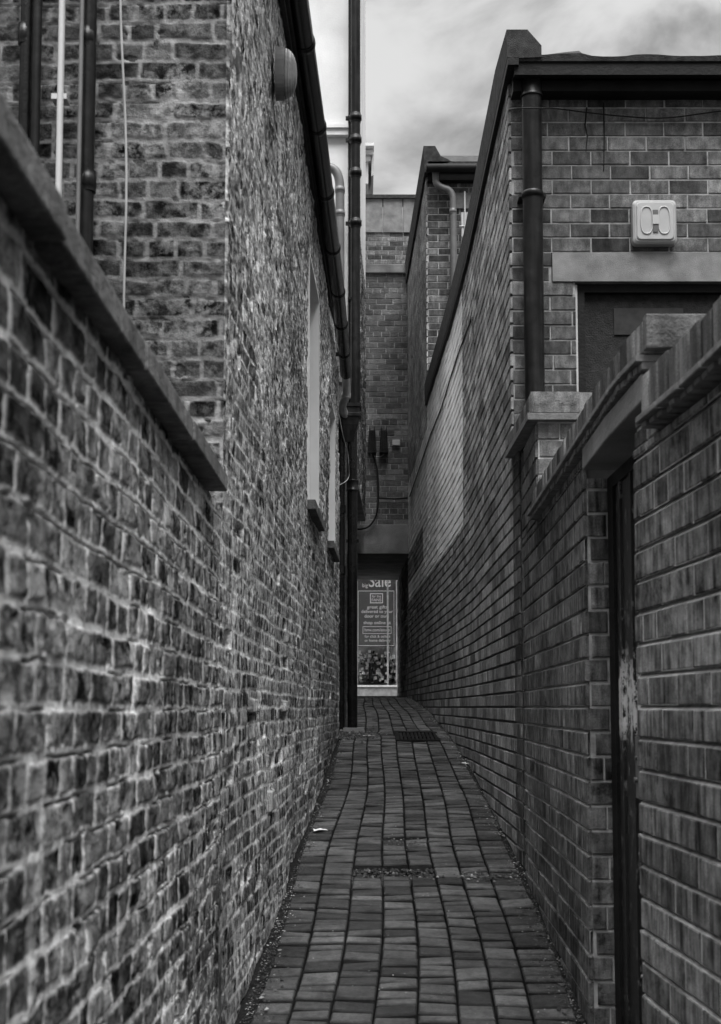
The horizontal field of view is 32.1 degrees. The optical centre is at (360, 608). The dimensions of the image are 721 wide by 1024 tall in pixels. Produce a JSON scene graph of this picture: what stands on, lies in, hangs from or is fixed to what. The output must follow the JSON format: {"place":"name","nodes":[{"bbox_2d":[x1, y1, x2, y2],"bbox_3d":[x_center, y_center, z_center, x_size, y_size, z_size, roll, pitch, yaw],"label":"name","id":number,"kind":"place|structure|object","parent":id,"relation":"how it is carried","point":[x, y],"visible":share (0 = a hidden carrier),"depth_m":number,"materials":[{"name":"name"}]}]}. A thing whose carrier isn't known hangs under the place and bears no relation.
{"place":"outdoors","nodes":[
{"label":"outdoors","id":0,"kind":"place"},
{"bbox_2d":[319,716,458,1023],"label":"ground","id":1,"kind":"structure","parent":0,"point":[375,876],"depth_m":5.63,"materials":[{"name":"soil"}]},
{"bbox_2d":[0,93,226,1023],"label":"garden wall","id":2,"kind":"structure","parent":1,"relation":"on","point":[112,475],"depth_m":1.82,"materials":[{"name":"brick"}]},
{"bbox_2d":[0,0,350,1023],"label":"brick house","id":3,"kind":"structure","parent":1,"relation":"on","point":[234,296],"depth_m":4.12,"materials":[{"name":"brick"}]},
{"bbox_2d":[18,0,32,141],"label":"soil pipe","id":4,"kind":"object","parent":3,"relation":"attached to","point":[25,42],"visible":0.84,"depth_m":3.56,"materials":[{"name":"black paint"}]},
{"bbox_2d":[30,0,42,156],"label":"waste pipe","id":5,"kind":"object","parent":3,"relation":"attached to","point":[36,75],"visible":0.33,"depth_m":3.55,"materials":[{"name":"black metal"}]},
{"bbox_2d":[51,0,69,195],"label":"overflow pipe","id":6,"kind":"object","parent":3,"relation":"attached to","point":[60,99],"visible":0.45,"depth_m":3.55,"materials":[{"name":"white plastic"}]},
{"bbox_2d":[75,0,83,233],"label":"conduit","id":7,"kind":"object","parent":3,"relation":"attached to","point":[79,124],"visible":0.32,"depth_m":3.52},
{"bbox_2d":[80,0,96,254],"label":"rainwater pipe","id":8,"kind":"object","parent":3,"relation":"attached to","point":[88,182],"visible":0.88,"depth_m":3.54,"materials":[{"name":"black metal"}]},
{"bbox_2d":[119,0,127,307],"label":"cable","id":9,"kind":"object","parent":3,"relation":"attached to","point":[125,133],"visible":0.78,"depth_m":3.57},
{"bbox_2d":[275,47,296,100],"bbox_3d":[-0.302,-2.185,5.117,0.086,0.210,0.124,0,-5,0],"label":"bulkhead light","id":10,"kind":"object","parent":3,"relation":"attached to","point":[285,74],"visible":1,"depth_m":5.07,"materials":[{"name":"grey plastic"}]},
{"bbox_2d":[306,254,324,530],"bbox_3d":[-0.320,-1.272,7.578,0.160,1.495,0.915,0,-5,2],"label":"window","id":11,"kind":"structure","parent":3,"relation":"in","point":[313,335],"depth_m":7.96,"materials":[{"name":"white paint"}]},
{"bbox_2d":[327,402,339,561],"bbox_3d":[-0.258,-0.992,9.607,0.160,1.175,0.905,0,-5,2],"label":"window","id":12,"kind":"structure","parent":3,"relation":"in","point":[331,544],"depth_m":10.00,"materials":[{"name":"white paint"}]},
{"bbox_2d":[337,409,348,484],"bbox_3d":[-0.163,-1.401,10.797,0.055,0.724,0.534,-1,-5,15],"label":"cable","id":13,"kind":"object","parent":3,"relation":"attached to","point":[346,446],"visible":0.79,"depth_m":10.85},
{"bbox_2d":[338,378,350,417],"bbox_3d":[-0.140,-1.850,10.882,0.112,0.316,0.556,0,-5,0],"label":"swan neck","id":14,"kind":"object","parent":3,"relation":"attached to","point":[345,394],"visible":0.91,"depth_m":10.89,"materials":[{"name":"grey metal"}]},
{"bbox_2d":[235,738,340,1023],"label":"soil strip","id":15,"kind":"object","parent":1,"relation":"on","point":[243,1012],"visible":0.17,"depth_m":4.80,"materials":[{"name":"black soil"}]},
{"bbox_2d":[309,0,366,726],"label":"white building","id":16,"kind":"structure","parent":1,"relation":"on","point":[329,19],"depth_m":11.65,"materials":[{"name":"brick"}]},
{"bbox_2d":[330,163,344,383],"bbox_3d":[-0.250,-3.018,11.221,0.222,2.029,0.093,0,-5,0],"label":"vent pipe","id":17,"kind":"object","parent":16,"relation":"attached to","point":[336,172],"visible":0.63,"depth_m":11.23,"materials":[{"name":"grey plastic"}]},
{"bbox_2d":[338,0,363,733],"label":"hopper downpipe","id":18,"kind":"object","parent":16,"relation":"attached to","point":[349,424],"visible":0.98,"depth_m":11.19,"materials":[{"name":"black paint"}]},
{"bbox_2d":[366,143,373,193],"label":"distant building","id":19,"kind":"structure","parent":1,"relation":"on","point":[369,165],"depth_m":35.26,"materials":[{"name":"grey paint"}]},
{"bbox_2d":[397,558,409,697],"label":"passage wall","id":20,"kind":"structure","parent":1,"relation":"on","point":[403,661],"depth_m":18.09,"materials":[{"name":"brick"}]},
{"bbox_2d":[347,194,415,579],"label":"bridging building","id":21,"kind":"structure","parent":20,"relation":"on","point":[382,550],"depth_m":16.91,"materials":[{"name":"brick"}]},
{"bbox_2d":[368,426,376,453],"bbox_3d":[0.155,-2.259,16.749,0.116,0.369,0.140,0,-5,0],"label":"cable box","id":22,"kind":"object","parent":21,"relation":"attached to","point":[372,443],"visible":1,"depth_m":16.68,"materials":[{"name":"black paint"}]},
{"bbox_2d":[357,453,378,529],"bbox_3d":[0.066,-1.575,16.715,0.367,1.064,0.026,0,-5,0],"label":"cable","id":23,"kind":"object","parent":22,"relation":"hanging from","point":[372,522],"visible":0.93,"depth_m":16.70,"materials":[{"name":"black rubber"}]},
{"bbox_2d":[379,426,387,453],"bbox_3d":[0.312,-2.259,16.749,0.116,0.369,0.140,0,-5,0],"label":"cable box","id":24,"kind":"object","parent":21,"relation":"attached to","point":[383,443],"visible":1,"depth_m":16.69,"materials":[{"name":"black paint"}]},
{"bbox_2d":[379,497,407,499],"bbox_3d":[0.432,-1.471,16.707,0.395,0.036,0.026,0,-5,0],"label":"cable","id":25,"kind":"object","parent":21,"relation":"attached to","point":[393,498],"visible":1,"depth_m":16.70,"materials":[{"name":"black rubber"}]},
{"bbox_2d":[392,440,399,445],"bbox_3d":[0.476,-2.221,16.790,0.104,0.080,0.057,0,-5,0],"label":"junction box","id":26,"kind":"object","parent":21,"relation":"attached to","point":[395,442],"visible":1,"depth_m":16.76,"materials":[{"name":"white plastic"}]},
{"bbox_2d":[405,146,477,710],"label":"flat roof building","id":27,"kind":"structure","parent":1,"relation":"on","point":[427,267],"depth_m":13.96,"materials":[{"name":"brick"}]},
{"bbox_2d":[409,317,475,496],"bbox_3d":[0.724,-1.665,12.437,0.037,0.339,7.797,0,-5,-1],"label":"cable","id":28,"kind":"object","parent":27,"relation":"attached to","point":[471,320],"visible":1,"depth_m":10.72,"materials":[{"name":"black rubber"}]},
{"bbox_2d":[432,172,456,287],"bbox_3d":[0.901,-3.846,13.423,0.266,1.788,0.082,0,-5,0],"label":"bent downpipe","id":29,"kind":"object","parent":27,"relation":"attached to","point":[448,190],"visible":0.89,"depth_m":13.42,"materials":[{"name":"grey plastic"}]},
{"bbox_2d":[459,191,465,237],"bbox_3d":[1.113,-3.846,13.457,0.103,1.298,0.046,0,-5,0],"label":"white conduit","id":30,"kind":"object","parent":27,"relation":"attached to","point":[463,220],"visible":0.59,"depth_m":13.47,"materials":[{"name":"plastic"}]},
{"bbox_2d":[419,704,587,1023],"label":"soil strip","id":31,"kind":"object","parent":1,"relation":"on","point":[522,877],"visible":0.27,"depth_m":5.58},
{"bbox_2d":[505,392,591,865],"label":"brick pier","id":32,"kind":"structure","parent":1,"relation":"on","point":[545,421],"depth_m":5.77,"materials":[{"name":"brick"}]},
{"bbox_2d":[424,29,720,855],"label":"flat roof building","id":33,"kind":"structure","parent":1,"relation":"on","point":[608,286],"depth_m":6.46,"materials":[{"name":"brick"}]},
{"bbox_2d":[517,77,545,402],"bbox_3d":[0.872,-1.743,6.333,0.136,1.969,0.147,0,-5,0],"label":"rain pipe","id":34,"kind":"object","parent":33,"relation":"attached to","point":[531,197],"visible":0.88,"depth_m":6.29,"materials":[{"name":"black metal"}]},
{"bbox_2d":[585,107,587,149],"bbox_3d":[1.164,-2.470,6.457,0.017,0.236,0.007,0,-5,0],"label":"tar run","id":35,"kind":"object","parent":33,"relation":"attached to","point":[585,127],"visible":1,"depth_m":6.46,"materials":[{"name":"black"}]},
{"bbox_2d":[603,103,604,170],"bbox_3d":[1.254,-2.431,6.454,0.013,0.361,0.007,0,-5,0],"label":"tar run","id":36,"kind":"object","parent":33,"relation":"attached to","point":[604,135],"visible":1,"depth_m":6.45,"materials":[{"name":"black"}]},
{"bbox_2d":[509,107,720,118],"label":"cable","id":37,"kind":"object","parent":33,"relation":"attached to","point":[615,115],"visible":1,"depth_m":6.44,"materials":[{"name":"black rubber"}]},
{"bbox_2d":[575,285,720,391],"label":"boarded door","id":38,"kind":"structure","parent":33,"relation":"in","point":[606,315],"depth_m":6.44,"materials":[{"name":"grey paint"}]},
{"bbox_2d":[631,200,676,246],"bbox_3d":[1.497,-1.967,6.383,0.222,0.228,0.073,0,-5,0],"label":"alarm box","id":39,"kind":"object","parent":33,"relation":"attached to","point":[653,223],"visible":1,"depth_m":6.36,"materials":[{"name":"plastic"}]},
{"bbox_2d":[521,314,705,1023],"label":"gate wall","id":40,"kind":"structure","parent":1,"relation":"on","point":[583,832],"depth_m":3.87,"materials":[{"name":"brick"}]},
{"bbox_2d":[616,472,644,1023],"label":"door","id":41,"kind":"structure","parent":40,"relation":"in","point":[625,522],"depth_m":3.62,"materials":[{"name":"black paint"}]},
{"bbox_2d":[633,296,720,1023],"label":"yard wall","id":42,"kind":"structure","parent":1,"relation":"on","point":[677,482],"depth_m":2.67,"materials":[{"name":"brick"}]},
{"bbox_3d":[-0.339,0.388,15.427,0.321,2.548,9.580,0,-4,0],"label":"boundary wall","id":43,"kind":"object","parent":1,"relation":"on","visible":0},
{"bbox_2d":[338,421,345,728],"bbox_3d":[-0.195,-0.341,11.021,0.083,2.790,0.175,-3,-5,30],"label":"black downpipe","id":44,"kind":"object","parent":43,"relation":"attached to","point":[341,452],"visible":0.56,"depth_m":11.02,"materials":[{"name":"metal"}]},
{"bbox_2d":[251,696,576,1023],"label":"path","id":45,"kind":"structure","parent":0,"point":[488,950],"depth_m":5.12,"materials":[{"name":"grey brick"}]},
{"bbox_2d":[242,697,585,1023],"bbox_3d":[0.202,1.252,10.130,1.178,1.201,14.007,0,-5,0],"label":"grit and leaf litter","id":46,"kind":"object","parent":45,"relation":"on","point":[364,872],"visible":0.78,"depth_m":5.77,"materials":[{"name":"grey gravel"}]},
{"bbox_2d":[394,731,440,742],"bbox_3d":[0.475,1.085,10.598,0.370,0.082,0.580,0,-5,0],"label":"drain cover","id":47,"kind":"object","parent":45,"relation":"on","point":[415,737],"visible":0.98,"depth_m":10.57,"materials":[{"name":"metal"}]},
{"bbox_2d":[365,0,720,232],"label":"sky","id":48,"kind":"structure","parent":0,"point":[430,65],"materials":[{"name":"grey"}]},
{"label":"street","id":49,"kind":"structure","parent":0,"visible":0},
{"bbox_2d":[357,580,397,695],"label":"shop","id":50,"kind":"structure","parent":49,"relation":"on","point":[377,655],"depth_m":28.06,"materials":[{"name":"concrete"}]},
{"bbox_2d":[358,580,397,684],"bbox_3d":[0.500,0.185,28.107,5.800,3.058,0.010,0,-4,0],"label":"window pane","id":51,"kind":"structure","parent":50,"relation":"in","point":[372,594],"depth_m":28.08,"materials":[{"name":"glass"}]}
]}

